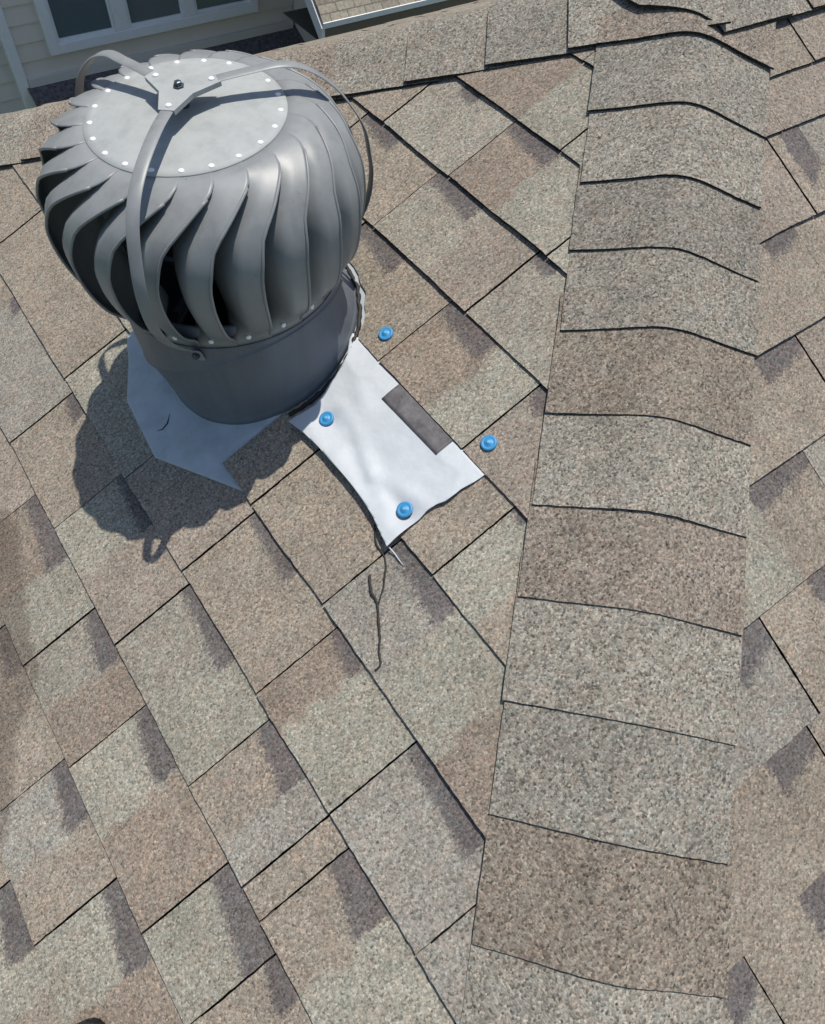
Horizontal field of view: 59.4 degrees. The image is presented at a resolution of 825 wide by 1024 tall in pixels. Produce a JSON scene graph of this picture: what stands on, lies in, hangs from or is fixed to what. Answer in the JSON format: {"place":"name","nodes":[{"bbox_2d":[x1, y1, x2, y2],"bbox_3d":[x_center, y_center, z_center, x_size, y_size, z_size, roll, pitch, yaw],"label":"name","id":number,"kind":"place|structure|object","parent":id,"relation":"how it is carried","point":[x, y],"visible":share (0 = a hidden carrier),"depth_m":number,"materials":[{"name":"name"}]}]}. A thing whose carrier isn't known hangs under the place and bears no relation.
{"place":"outdoors","nodes":[
{"label":"outdoors","id":0,"kind":"place"},
{"bbox_2d":[0,0,477,113],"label":"neighbour house","id":1,"kind":"structure","parent":0,"point":[48,48],"depth_m":4.51,"materials":[{"name":"beige plastic"}]},
{"bbox_2d":[33,0,258,55],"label":"window","id":2,"kind":"structure","parent":1,"relation":"in","point":[67,26],"depth_m":4.50,"materials":[{"name":"white glass"}]},
{"label":"ground","id":3,"kind":"structure","parent":0,"visible":0},
{"bbox_2d":[0,0,824,1023],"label":"house","id":4,"kind":"structure","parent":3,"relation":"on","point":[558,756],"depth_m":0.97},
{"bbox_2d":[77,1017,104,1023],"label":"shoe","id":5,"kind":"object","parent":4,"relation":"on","point":[93,1020],"visible":1,"depth_m":0.89,"materials":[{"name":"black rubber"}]},
{"bbox_2d":[35,50,373,490],"bbox_3d":[-0.264,-0.375,1.059,0.458,0.514,0.461,-29,62,-22],"label":"turbine vent","id":6,"kind":"object","parent":4,"relation":"on","point":[170,189],"visible":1,"depth_m":0.88,"materials":[{"name":"grey metal"}]},
{"bbox_2d":[368,524,386,670],"bbox_3d":[-0.049,0.112,0.976,0.024,0.051,0.199,3,55,-2],"label":"tar strand","id":7,"kind":"object","parent":4,"relation":"on","point":[377,606],"visible":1,"depth_m":0.97},
{"bbox_2d":[378,327,392,340],"bbox_3d":[-0.041,-0.273,1.107,0.022,0.013,0.024,-29,62,-22],"label":"cap nail","id":8,"kind":"object","parent":4,"relation":"on","point":[385,333],"visible":1,"depth_m":1.10,"materials":[{"name":"blue plastic"}]},
{"bbox_2d":[289,333,484,563],"bbox_3d":[-0.056,-0.108,1.055,0.162,0.072,0.366,-29,62,-22],"label":"membrane patch","id":9,"kind":"object","parent":4,"relation":"on","point":[385,443],"visible":1,"depth_m":1.04,"materials":[{"name":"white plastic"}]},
{"bbox_2d":[319,411,333,425],"bbox_3d":[-0.129,-0.140,1.086,0.022,0.013,0.024,-29,62,-22],"label":"cap nail","id":10,"kind":"object","parent":9,"relation":"attached to","point":[326,418],"visible":1,"depth_m":1.08,"materials":[{"name":"blue plastic"}]},
{"bbox_2d":[396,501,412,517],"bbox_3d":[-0.011,-0.003,0.997,0.022,0.013,0.024,-29,62,-22],"label":"cap nail","id":11,"kind":"object","parent":9,"relation":"attached to","point":[404,509],"visible":1,"depth_m":0.99,"materials":[{"name":"blue plastic"}]},
{"bbox_2d":[480,435,496,450],"bbox_3d":[0.105,-0.095,0.998,0.022,0.013,0.024,-29,62,-22],"label":"cap nail","id":12,"kind":"object","parent":4,"relation":"attached to","point":[488,442],"visible":1,"depth_m":0.99,"materials":[{"name":"blue plastic"}]}
]}

